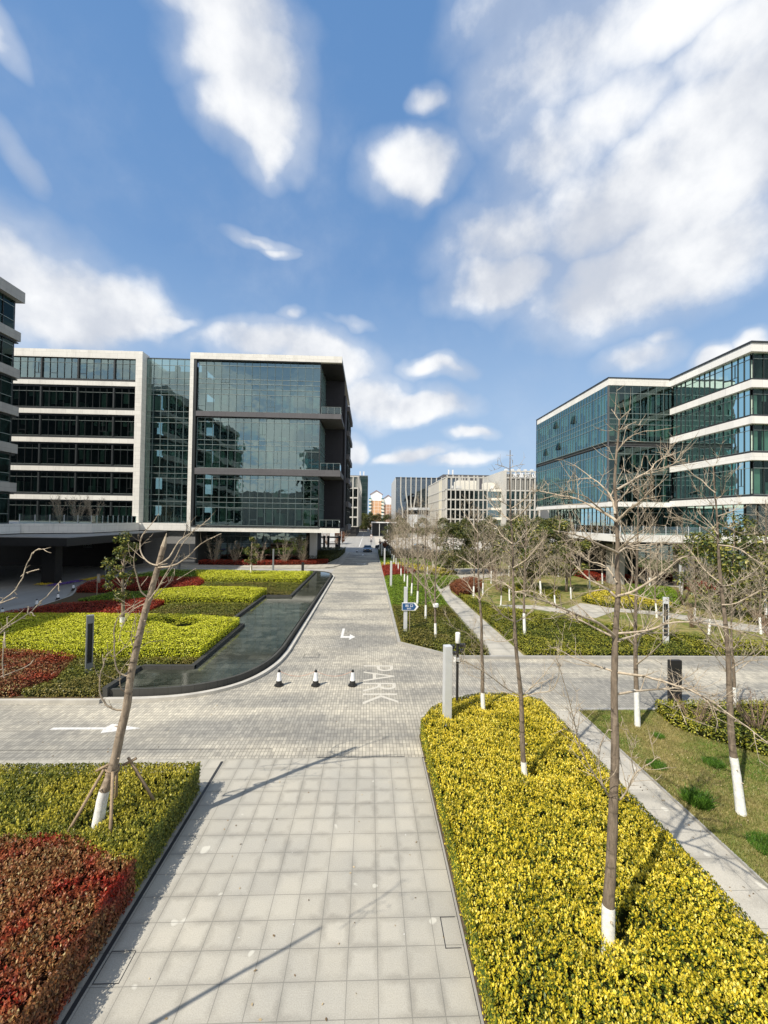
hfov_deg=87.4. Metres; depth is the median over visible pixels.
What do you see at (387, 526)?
evergreen tree
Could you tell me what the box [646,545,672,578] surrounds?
window
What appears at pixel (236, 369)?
window
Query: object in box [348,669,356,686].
traffic cone
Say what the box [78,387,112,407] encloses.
window
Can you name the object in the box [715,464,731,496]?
window
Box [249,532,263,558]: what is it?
window
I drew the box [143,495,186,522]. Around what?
window
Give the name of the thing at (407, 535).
evergreen tree
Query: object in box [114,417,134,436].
window
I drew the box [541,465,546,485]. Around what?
window
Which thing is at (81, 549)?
entrance canopy
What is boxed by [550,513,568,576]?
bare tree
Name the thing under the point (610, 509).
window
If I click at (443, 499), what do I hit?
hotel building
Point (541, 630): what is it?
hedge
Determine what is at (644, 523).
window
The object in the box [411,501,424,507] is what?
window
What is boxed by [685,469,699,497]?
window
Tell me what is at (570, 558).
bare tree
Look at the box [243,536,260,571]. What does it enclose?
magnolia tree
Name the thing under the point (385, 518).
evergreen tree
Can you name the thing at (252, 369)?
window
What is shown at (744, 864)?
path edging
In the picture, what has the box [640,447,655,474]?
window
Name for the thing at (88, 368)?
window
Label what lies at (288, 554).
bare shrub
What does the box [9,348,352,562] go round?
office building
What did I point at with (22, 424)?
window
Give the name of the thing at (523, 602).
bare tree
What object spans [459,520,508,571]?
evergreen tree
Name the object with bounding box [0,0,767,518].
sky
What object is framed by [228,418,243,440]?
window
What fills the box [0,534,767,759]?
road
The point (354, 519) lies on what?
window
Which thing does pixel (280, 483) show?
window
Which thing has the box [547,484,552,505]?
window
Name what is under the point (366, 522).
evergreen tree
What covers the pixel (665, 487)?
window
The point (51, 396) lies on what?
window
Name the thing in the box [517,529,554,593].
bare tree
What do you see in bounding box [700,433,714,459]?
window
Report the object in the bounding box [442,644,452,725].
lamp post
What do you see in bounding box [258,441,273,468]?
window
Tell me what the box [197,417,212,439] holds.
window
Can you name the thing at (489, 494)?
window
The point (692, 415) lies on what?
window
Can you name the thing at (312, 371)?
window
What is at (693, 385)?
window
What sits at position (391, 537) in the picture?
bare tree
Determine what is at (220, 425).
window
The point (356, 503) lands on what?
office building
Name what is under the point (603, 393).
window
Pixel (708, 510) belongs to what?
window
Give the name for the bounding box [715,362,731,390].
window
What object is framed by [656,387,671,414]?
window
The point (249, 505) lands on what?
window
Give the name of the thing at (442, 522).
evergreen tree
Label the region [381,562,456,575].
hedge
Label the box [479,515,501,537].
evergreen tree
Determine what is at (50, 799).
hedge
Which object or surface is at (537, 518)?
evergreen tree
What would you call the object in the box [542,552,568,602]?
bare tree
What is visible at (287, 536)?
window
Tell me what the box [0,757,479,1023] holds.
forecourt paving
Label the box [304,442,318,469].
window
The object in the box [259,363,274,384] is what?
window
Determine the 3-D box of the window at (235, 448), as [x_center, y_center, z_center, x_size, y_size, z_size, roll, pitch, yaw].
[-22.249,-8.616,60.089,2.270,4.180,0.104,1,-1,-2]
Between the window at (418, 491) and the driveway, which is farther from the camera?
the window at (418, 491)
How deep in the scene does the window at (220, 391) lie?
60.18 m
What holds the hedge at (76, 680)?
on the garden soil at (75, 597)
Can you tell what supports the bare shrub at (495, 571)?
on the garden lawn at (579, 585)
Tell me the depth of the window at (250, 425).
60.27 m
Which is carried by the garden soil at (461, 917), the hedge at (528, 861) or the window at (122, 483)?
the hedge at (528, 861)
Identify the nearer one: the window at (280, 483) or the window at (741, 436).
the window at (741, 436)
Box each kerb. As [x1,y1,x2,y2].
[0,570,333,703]
[377,552,767,710]
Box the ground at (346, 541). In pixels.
[321,533,556,1023]
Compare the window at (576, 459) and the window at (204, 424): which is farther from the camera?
the window at (576, 459)
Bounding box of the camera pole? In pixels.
[450,632,465,703]
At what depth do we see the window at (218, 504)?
59.90 m
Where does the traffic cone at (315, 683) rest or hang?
on the road at (296, 715)
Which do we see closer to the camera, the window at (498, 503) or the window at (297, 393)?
the window at (297, 393)
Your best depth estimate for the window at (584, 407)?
63.78 m
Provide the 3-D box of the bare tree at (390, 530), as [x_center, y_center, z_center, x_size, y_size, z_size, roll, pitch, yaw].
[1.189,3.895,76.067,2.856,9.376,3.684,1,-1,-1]
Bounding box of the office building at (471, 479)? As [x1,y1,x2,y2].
[438,470,488,489]
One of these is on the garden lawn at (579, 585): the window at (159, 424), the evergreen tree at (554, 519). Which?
the evergreen tree at (554, 519)
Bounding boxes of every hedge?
[0,597,163,616]
[0,612,239,659]
[0,647,76,697]
[0,760,201,896]
[0,832,136,1023]
[21,656,199,697]
[76,576,204,592]
[78,590,147,601]
[115,569,312,577]
[148,601,251,619]
[153,585,266,604]
[195,569,310,583]
[198,559,327,564]
[201,581,301,594]
[306,546,345,561]
[378,548,515,560]
[379,557,444,567]
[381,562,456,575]
[382,564,415,577]
[385,573,447,607]
[392,604,488,654]
[419,692,767,1023]
[436,575,459,588]
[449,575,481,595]
[459,593,767,655]
[498,583,561,598]
[559,567,634,582]
[581,588,672,611]
[625,583,684,607]
[653,698,767,756]
[659,574,730,595]
[744,611,767,622]
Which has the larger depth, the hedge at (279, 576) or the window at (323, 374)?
the window at (323, 374)
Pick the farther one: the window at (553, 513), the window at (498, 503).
the window at (498, 503)
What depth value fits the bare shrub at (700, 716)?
14.06 m
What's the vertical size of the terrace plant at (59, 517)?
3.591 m
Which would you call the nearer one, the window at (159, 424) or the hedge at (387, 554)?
the window at (159, 424)
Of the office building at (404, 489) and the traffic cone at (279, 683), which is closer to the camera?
the traffic cone at (279, 683)
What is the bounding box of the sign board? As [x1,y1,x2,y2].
[96,574,99,594]
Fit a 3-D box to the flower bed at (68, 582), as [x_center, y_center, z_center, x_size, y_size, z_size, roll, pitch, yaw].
[-33.573,7.485,42.498,1.080,0.186,3.670,1,-1,8]
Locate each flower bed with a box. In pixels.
[47,580,84,585]
[78,575,104,580]
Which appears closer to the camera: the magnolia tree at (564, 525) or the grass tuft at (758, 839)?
the grass tuft at (758, 839)
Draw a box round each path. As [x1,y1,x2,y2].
[436,568,767,654]
[554,711,767,944]
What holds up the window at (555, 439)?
in the office building at (715, 402)
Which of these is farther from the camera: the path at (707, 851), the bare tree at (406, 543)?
the bare tree at (406, 543)
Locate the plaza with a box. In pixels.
[374,537,548,549]
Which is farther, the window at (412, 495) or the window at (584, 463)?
the window at (412, 495)
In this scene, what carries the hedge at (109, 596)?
on the garden soil at (75, 597)
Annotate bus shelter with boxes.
[371,522,396,535]
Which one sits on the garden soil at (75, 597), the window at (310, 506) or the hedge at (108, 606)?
the hedge at (108, 606)
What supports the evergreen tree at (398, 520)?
on the ground at (346, 541)
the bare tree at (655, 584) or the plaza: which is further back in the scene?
the plaza
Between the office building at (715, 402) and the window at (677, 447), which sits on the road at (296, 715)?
the office building at (715, 402)
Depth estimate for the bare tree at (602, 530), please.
47.33 m
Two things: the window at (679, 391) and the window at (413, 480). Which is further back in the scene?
the window at (413, 480)
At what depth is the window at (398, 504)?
215.77 m
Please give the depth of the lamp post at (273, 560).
55.96 m
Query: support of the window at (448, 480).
in the office building at (404, 489)
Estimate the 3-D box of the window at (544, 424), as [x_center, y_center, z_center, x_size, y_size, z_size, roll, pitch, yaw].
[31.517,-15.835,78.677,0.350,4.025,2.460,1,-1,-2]
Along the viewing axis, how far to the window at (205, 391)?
60.09 m
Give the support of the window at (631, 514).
in the office building at (715, 402)
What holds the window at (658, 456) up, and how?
in the office building at (715, 402)
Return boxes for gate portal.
[321,536,340,548]
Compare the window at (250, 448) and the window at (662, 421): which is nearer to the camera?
the window at (662, 421)
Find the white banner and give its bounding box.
[330,533,334,540]
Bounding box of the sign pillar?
[667,659,681,703]
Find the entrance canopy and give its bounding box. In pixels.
[0,531,168,583]
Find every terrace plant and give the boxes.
[48,494,66,522]
[68,494,87,522]
[85,496,104,516]
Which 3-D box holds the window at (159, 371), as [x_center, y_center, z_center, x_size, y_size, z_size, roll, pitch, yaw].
[-32.309,-21.211,60.776,7.000,3.900,0.104,1,-1,-2]
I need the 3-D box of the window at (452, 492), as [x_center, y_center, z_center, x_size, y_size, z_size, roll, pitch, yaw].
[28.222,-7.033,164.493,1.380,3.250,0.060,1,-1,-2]
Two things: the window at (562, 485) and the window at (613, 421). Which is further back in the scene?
the window at (562, 485)
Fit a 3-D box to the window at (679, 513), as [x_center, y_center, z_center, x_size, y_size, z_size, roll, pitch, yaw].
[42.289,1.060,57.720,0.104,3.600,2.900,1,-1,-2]
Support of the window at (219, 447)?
in the office building at (243, 448)
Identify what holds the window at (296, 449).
in the office building at (243, 448)
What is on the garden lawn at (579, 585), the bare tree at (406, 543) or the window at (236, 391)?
the bare tree at (406, 543)
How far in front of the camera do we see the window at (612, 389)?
57.72 m
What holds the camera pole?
on the garden soil at (461, 917)
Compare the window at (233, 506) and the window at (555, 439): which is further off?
the window at (555, 439)
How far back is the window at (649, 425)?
57.83 m
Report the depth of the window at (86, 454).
59.23 m
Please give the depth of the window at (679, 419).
56.66 m
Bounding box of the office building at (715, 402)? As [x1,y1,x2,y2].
[536,340,767,585]
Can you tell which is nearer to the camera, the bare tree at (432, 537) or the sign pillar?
the sign pillar
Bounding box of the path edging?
[578,711,767,887]
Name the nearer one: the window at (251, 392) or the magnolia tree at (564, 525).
the magnolia tree at (564, 525)
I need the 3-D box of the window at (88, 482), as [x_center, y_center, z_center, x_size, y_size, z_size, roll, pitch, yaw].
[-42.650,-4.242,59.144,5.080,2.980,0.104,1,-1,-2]
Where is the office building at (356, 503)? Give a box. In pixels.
[336,476,361,535]
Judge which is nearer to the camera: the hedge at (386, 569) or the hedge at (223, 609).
the hedge at (223, 609)
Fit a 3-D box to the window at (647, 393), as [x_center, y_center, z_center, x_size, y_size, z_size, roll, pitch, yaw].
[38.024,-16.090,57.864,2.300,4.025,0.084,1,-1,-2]
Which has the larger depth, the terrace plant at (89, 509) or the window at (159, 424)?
the window at (159, 424)
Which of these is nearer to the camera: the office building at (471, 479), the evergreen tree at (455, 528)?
the evergreen tree at (455, 528)
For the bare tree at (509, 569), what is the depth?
36.62 m
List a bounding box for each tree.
[0,547,61,677]
[67,513,219,841]
[101,531,138,625]
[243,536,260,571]
[335,531,344,541]
[359,513,368,529]
[362,512,377,529]
[369,513,385,528]
[378,538,389,549]
[379,514,393,521]
[381,516,393,550]
[381,524,397,539]
[384,509,394,554]
[385,510,403,556]
[385,512,400,561]
[386,507,404,569]
[388,510,403,563]
[390,501,423,581]
[390,512,409,574]
[391,494,440,603]
[394,515,402,528]
[396,503,426,586]
[397,521,411,538]
[399,511,426,593]
[404,499,450,617]
[408,505,464,635]
[413,517,431,537]
[416,514,435,569]
[424,515,438,566]
[429,522,479,571]
[432,517,449,535]
[442,499,513,713]
[450,450,568,786]
[456,518,473,530]
[459,504,493,596]
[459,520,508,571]
[470,512,499,593]
[479,512,503,583]
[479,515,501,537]
[487,553,514,605]
[490,515,538,569]
[493,491,553,633]
[493,514,556,586]
[499,510,523,575]
[501,547,526,600]
[510,384,767,959]
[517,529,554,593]
[527,518,575,572]
[528,516,540,527]
[535,515,578,565]
[542,519,591,591]
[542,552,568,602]
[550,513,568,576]
[556,523,582,598]
[576,512,603,588]
[586,463,687,726]
[590,513,613,583]
[631,550,672,617]
[634,510,667,584]
[656,444,767,816]
[662,511,698,593]
[669,511,767,613]
[676,552,723,620]
[688,562,733,634]
[695,581,767,707]
[732,499,767,617]
[738,557,767,633]
[751,506,767,554]
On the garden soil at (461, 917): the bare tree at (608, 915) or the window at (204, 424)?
the bare tree at (608, 915)
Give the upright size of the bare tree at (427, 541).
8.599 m
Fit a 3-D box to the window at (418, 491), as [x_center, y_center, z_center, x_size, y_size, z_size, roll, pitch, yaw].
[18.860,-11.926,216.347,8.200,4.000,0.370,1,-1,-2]
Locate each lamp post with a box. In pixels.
[85,614,93,672]
[105,566,109,588]
[178,552,180,568]
[272,549,273,569]
[390,561,391,585]
[403,587,407,630]
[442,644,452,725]
[663,597,668,643]
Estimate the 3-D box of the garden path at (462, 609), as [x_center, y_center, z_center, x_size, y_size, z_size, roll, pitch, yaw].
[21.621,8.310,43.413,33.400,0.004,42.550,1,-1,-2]
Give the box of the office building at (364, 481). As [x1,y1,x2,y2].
[350,471,367,530]
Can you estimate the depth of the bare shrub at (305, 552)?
62.02 m
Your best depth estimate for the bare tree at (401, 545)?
49.69 m
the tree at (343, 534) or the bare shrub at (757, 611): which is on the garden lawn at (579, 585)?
the bare shrub at (757, 611)
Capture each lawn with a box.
[378,554,767,654]
[583,710,767,882]
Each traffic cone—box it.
[274,669,283,687]
[311,669,319,686]
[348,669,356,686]
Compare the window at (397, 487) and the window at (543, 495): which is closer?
the window at (543, 495)
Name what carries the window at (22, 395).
in the office building at (243, 448)
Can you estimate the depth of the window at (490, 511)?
166.70 m
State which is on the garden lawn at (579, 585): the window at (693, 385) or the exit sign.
the exit sign
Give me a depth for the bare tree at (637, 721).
14.52 m
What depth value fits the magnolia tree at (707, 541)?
31.63 m
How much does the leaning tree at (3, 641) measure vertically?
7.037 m
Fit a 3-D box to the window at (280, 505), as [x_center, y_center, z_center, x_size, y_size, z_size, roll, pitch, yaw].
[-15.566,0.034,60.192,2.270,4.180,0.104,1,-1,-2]
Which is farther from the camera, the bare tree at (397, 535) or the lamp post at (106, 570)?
the bare tree at (397, 535)
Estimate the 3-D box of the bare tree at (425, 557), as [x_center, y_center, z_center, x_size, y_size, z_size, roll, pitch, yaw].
[3.015,3.319,28.605,3.534,8.993,2.739,0,-1,32]
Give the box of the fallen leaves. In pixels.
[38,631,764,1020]
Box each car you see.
[363,545,372,551]
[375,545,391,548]
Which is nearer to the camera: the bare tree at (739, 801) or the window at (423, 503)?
the bare tree at (739, 801)
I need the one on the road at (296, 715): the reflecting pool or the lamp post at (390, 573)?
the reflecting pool
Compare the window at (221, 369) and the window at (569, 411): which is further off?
the window at (569, 411)
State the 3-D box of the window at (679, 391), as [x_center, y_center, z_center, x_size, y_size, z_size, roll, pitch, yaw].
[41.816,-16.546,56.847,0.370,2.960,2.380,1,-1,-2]
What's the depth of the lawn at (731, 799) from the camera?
11.50 m
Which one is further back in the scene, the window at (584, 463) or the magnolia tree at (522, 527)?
the window at (584, 463)
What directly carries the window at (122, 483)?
in the office building at (243, 448)
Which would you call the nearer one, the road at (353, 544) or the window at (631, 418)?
the window at (631, 418)
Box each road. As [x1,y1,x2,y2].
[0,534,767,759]
[328,528,449,551]
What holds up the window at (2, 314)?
in the office building at (11, 295)
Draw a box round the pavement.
[130,552,349,568]
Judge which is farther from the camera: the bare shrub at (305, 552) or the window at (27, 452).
the bare shrub at (305, 552)
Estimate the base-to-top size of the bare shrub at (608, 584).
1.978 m
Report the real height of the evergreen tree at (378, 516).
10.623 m
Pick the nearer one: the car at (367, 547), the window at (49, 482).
the window at (49, 482)
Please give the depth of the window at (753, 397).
46.22 m
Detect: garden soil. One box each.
[0,590,165,698]
[419,734,489,1023]
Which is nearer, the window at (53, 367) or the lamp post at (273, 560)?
the lamp post at (273, 560)
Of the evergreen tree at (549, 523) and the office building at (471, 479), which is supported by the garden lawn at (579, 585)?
the evergreen tree at (549, 523)
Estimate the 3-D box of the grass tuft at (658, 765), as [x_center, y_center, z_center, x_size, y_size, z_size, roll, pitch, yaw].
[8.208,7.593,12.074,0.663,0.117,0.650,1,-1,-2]
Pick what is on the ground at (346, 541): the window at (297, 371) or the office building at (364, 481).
the office building at (364, 481)
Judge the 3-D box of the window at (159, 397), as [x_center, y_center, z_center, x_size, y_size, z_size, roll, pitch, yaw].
[-32.365,-17.262,60.710,7.000,4.200,0.104,1,-1,-2]
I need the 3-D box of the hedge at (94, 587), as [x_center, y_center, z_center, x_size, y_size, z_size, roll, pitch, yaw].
[-24.419,7.348,41.320,11.306,0.762,7.192,1,-1,-15]
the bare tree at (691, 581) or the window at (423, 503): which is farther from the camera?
the window at (423, 503)
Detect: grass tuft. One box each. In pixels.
[646,757,669,770]
[651,731,665,739]
[672,783,720,810]
[700,755,727,769]
[743,829,767,856]
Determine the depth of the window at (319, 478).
61.73 m
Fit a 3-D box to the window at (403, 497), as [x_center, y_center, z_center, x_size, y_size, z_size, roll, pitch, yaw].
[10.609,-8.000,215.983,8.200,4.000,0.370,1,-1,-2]
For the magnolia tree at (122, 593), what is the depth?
24.17 m
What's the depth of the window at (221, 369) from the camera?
60.24 m
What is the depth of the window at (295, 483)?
60.37 m
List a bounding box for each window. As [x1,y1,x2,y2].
[0,294,13,322]
[0,334,12,361]
[0,375,11,401]
[9,500,36,520]
[10,472,36,491]
[11,443,37,463]
[12,386,39,405]
[12,415,38,434]
[14,356,40,376]
[38,501,73,520]
[39,472,73,492]
[40,444,74,463]
[41,415,75,435]
[42,357,77,377]
[42,386,76,406]
[75,501,109,521]
[76,473,110,493]
[77,444,110,464]
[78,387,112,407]
[78,416,111,435]
[79,358,113,378]
[112,473,132,493]
[112,502,131,515]
[113,445,133,464]
[114,388,134,407]
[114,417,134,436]
[115,359,135,379]
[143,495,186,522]
[144,467,187,494]
[145,411,188,439]
[145,439,187,466]
[146,383,189,411]
[147,358,189,384]
[195,497,210,524]
[196,440,211,467]
[196,474,210,496]
[197,383,212,410]
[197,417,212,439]
[198,361,213,383]
[206,531,220,559]
[210,497,225,524]
[211,475,226,496]
[212,417,227,439]
[212,440,227,467]
[213,361,228,383]
[213,384,228,410]
[220,532,234,560]
[226,497,241,525]
[227,440,242,467]
[227,475,241,497]
[228,384,243,411]
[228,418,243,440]
[229,362,244,384]
[234,532,248,560]
[241,498,256,525]
[242,475,257,497]
[243,418,258,440]
[243,441,257,468]
[244,362,259,384]
[244,384,258,411]
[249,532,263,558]
[257,475,272,497]
[257,498,272,525]
[258,419,273,440]
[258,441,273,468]
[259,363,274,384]
[259,385,274,412]
[263,532,277,560]
[272,498,287,525]
[273,441,288,468]
[273,476,287,497]
[274,385,289,412]
[274,419,288,441]
[275,363,289,385]
[277,532,291,560]
[287,498,302,525]
[288,442,303,469]
[288,476,303,498]
[289,386,304,412]
[289,419,304,441]
[290,363,305,385]
[291,532,305,559]
[303,476,318,498]
[303,499,317,526]
[304,420,319,441]
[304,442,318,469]
[305,364,319,386]
[305,386,319,413]
[319,478,320,520]
[320,422,321,462]
[320,479,322,525]
[321,366,322,406]
[321,425,323,469]
[322,374,324,413]
[322,481,324,525]
[323,430,325,469]
[324,379,326,413]
[346,507,347,524]
[353,518,356,525]
[396,478,411,485]
[396,486,411,492]
[396,493,409,500]
[396,501,409,507]
[396,508,410,515]
[411,486,425,493]
[411,494,425,500]
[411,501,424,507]
[411,510,424,514]
[412,478,425,485]
[427,479,439,485]
[447,479,456,486]
[451,491,454,498]
[488,492,500,497]
[488,500,500,507]
[488,510,500,516]
[536,422,541,444]
[536,443,541,463]
[536,467,540,486]
[536,486,540,506]
[541,420,546,442]
[541,440,546,462]
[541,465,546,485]
[541,485,546,505]
[547,416,552,439]
[547,438,552,460]
[547,463,552,484]
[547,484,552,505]
[549,510,557,518]
[552,461,558,483]
[553,413,558,436]
[553,435,558,458]
[553,483,558,504]
[558,509,566,519]
[559,409,565,434]
[559,432,565,456]
[559,459,565,482]
[559,482,565,504]
[565,457,572,481]
[565,481,572,503]
[566,405,572,431]
[566,429,572,454]
[566,509,576,524]
[573,401,580,428]
[573,425,580,451]
[573,455,580,479]
[573,480,579,503]
[577,508,587,524]
[580,396,588,424]
[580,452,588,478]
[580,477,588,502]
[581,422,588,449]
[588,508,600,524]
[589,391,597,420]
[589,418,597,446]
[589,449,597,476]
[589,476,597,502]
[597,447,606,475]
[597,474,606,501]
[598,386,607,416]
[598,413,607,443]
[600,507,613,525]
[609,385,624,413]
[609,413,623,441]
[609,446,623,473]
[609,474,623,501]
[618,507,633,530]
[624,386,639,413]
[624,414,639,441]
[624,447,639,473]
[624,474,639,501]
[625,545,645,578]
[634,507,652,530]
[640,386,655,413]
[640,414,655,441]
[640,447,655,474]
[640,474,655,501]
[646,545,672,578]
[653,508,670,531]
[655,447,670,474]
[655,475,670,502]
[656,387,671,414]
[656,414,670,442]
[671,507,686,531]
[672,382,685,406]
[672,411,685,434]
[672,441,684,464]
[672,471,684,498]
[685,376,699,401]
[685,406,699,431]
[685,437,699,461]
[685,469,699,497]
[687,506,703,532]
[694,548,714,578]
[699,369,714,396]
[699,466,714,497]
[700,401,714,427]
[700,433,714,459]
[703,505,722,532]
[714,429,731,456]
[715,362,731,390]
[715,395,731,423]
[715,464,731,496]
[715,546,745,577]
[723,504,744,527]
[731,389,750,418]
[731,425,750,453]
[731,461,750,495]
[732,354,751,384]
[745,504,767,534]
[751,388,767,413]
[751,424,767,450]
[751,461,767,494]
[752,353,763,377]
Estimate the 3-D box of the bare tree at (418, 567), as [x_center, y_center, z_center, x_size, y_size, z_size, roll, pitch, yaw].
[3.004,3.137,33.257,3.058,9.511,4.376,0,-1,43]
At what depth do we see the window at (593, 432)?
61.35 m
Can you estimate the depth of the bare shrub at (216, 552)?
60.42 m
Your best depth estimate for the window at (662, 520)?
59.12 m
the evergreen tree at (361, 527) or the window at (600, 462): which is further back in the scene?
the evergreen tree at (361, 527)
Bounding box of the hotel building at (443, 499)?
[428,469,550,538]
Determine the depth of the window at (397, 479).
215.98 m
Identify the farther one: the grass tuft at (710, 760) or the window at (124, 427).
the window at (124, 427)
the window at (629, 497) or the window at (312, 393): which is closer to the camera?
the window at (629, 497)
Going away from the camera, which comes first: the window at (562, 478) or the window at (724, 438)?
the window at (724, 438)
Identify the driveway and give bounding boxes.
[0,566,333,612]
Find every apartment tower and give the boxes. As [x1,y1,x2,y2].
[369,490,383,525]
[382,495,390,521]
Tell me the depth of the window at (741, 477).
47.06 m
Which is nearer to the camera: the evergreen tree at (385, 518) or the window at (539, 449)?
the window at (539, 449)
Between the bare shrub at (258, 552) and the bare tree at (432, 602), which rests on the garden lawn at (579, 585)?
the bare tree at (432, 602)
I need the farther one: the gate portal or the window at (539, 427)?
the gate portal
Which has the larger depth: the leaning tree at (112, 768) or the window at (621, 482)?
the window at (621, 482)
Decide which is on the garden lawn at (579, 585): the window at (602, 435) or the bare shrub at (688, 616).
the bare shrub at (688, 616)
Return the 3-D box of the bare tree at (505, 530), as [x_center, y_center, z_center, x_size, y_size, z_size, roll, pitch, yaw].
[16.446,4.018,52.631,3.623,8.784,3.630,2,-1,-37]
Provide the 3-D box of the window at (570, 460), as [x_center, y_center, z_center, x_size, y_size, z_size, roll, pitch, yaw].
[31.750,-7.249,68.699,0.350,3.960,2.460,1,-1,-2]
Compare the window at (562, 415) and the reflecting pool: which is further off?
the window at (562, 415)
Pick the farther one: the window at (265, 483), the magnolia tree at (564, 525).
the window at (265, 483)
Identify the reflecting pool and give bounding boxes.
[102,570,331,696]
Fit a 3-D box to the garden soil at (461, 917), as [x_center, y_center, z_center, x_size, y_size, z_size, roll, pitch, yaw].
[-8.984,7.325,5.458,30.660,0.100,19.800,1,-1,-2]
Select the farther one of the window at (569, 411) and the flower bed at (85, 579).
the window at (569, 411)
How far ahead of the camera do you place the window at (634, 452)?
57.66 m
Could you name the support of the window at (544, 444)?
in the office building at (715, 402)
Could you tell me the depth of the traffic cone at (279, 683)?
17.55 m
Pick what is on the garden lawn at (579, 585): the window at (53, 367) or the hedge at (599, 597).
the hedge at (599, 597)
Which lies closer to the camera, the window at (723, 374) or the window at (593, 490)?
the window at (723, 374)
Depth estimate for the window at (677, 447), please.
56.77 m
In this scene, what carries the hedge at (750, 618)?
on the garden lawn at (579, 585)
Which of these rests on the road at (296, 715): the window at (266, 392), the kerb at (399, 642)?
the kerb at (399, 642)
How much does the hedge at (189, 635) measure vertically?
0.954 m
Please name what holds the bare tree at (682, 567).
on the garden lawn at (579, 585)
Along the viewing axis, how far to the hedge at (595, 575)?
50.60 m
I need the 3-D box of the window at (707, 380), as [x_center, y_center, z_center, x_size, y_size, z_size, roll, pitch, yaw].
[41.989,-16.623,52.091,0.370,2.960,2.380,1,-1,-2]
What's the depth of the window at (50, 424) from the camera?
59.12 m
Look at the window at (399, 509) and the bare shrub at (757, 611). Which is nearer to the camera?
the bare shrub at (757, 611)
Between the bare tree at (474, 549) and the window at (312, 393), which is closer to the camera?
the bare tree at (474, 549)
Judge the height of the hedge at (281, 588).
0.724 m
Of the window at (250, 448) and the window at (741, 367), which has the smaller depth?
the window at (741, 367)
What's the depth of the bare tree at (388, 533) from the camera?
81.02 m
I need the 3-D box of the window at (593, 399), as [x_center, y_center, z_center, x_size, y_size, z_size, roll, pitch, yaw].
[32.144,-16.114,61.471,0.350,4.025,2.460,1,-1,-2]
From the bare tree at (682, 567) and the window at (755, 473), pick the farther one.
the window at (755, 473)
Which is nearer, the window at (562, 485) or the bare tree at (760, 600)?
the bare tree at (760, 600)
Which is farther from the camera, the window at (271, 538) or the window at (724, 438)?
the window at (271, 538)
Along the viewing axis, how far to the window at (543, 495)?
78.42 m
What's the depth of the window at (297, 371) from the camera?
60.65 m
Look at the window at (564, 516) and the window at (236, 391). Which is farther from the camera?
the window at (564, 516)
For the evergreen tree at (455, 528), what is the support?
on the garden lawn at (579, 585)
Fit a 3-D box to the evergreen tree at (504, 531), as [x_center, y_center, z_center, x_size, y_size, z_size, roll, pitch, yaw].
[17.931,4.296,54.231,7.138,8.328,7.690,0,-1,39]
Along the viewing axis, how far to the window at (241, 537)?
65.42 m
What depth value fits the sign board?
35.73 m
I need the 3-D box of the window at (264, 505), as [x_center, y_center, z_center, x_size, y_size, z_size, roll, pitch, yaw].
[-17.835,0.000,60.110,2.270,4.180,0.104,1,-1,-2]
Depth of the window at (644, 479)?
57.68 m
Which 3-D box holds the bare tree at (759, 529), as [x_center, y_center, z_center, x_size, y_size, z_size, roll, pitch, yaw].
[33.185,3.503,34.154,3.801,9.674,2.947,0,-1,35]
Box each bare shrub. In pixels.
[206,535,222,560]
[228,542,242,561]
[252,541,265,560]
[276,536,294,561]
[295,536,308,560]
[485,560,499,579]
[485,570,508,588]
[600,575,620,591]
[670,581,690,604]
[672,693,722,724]
[687,597,712,627]
[725,687,767,730]
[743,599,767,625]
[751,610,767,637]
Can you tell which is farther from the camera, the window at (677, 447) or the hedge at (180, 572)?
the window at (677, 447)
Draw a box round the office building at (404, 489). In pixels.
[391,477,456,532]
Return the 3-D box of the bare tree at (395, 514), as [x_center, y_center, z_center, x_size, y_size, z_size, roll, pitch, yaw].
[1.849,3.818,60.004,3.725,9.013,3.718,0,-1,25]
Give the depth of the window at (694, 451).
54.28 m
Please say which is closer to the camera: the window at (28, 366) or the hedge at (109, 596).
the hedge at (109, 596)
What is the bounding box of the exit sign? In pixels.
[402,603,417,630]
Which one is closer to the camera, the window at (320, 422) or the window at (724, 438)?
the window at (724, 438)
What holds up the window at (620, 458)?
in the office building at (715, 402)
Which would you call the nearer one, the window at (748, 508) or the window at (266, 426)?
the window at (748, 508)
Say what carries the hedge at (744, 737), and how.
on the lawn at (731, 799)
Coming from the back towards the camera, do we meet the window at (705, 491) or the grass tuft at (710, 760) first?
the window at (705, 491)
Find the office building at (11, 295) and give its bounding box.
[0,277,139,533]
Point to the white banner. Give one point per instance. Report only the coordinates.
(332, 534)
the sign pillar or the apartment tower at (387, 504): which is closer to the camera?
the sign pillar
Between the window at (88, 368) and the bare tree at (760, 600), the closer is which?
the bare tree at (760, 600)
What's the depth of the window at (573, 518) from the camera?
71.28 m
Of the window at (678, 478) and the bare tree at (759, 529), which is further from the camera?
the window at (678, 478)
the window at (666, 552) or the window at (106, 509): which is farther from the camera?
the window at (106, 509)
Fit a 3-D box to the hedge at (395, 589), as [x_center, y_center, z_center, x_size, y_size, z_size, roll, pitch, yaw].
[3.833,7.898,42.052,7.207,0.672,19.126,1,-1,-2]
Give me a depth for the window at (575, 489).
66.18 m
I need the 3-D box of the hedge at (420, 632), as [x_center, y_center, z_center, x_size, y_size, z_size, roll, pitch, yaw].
[3.165,7.625,27.017,4.746,0.758,11.218,1,-1,-2]
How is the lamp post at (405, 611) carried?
on the garden lawn at (579, 585)
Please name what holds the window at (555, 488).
in the office building at (715, 402)

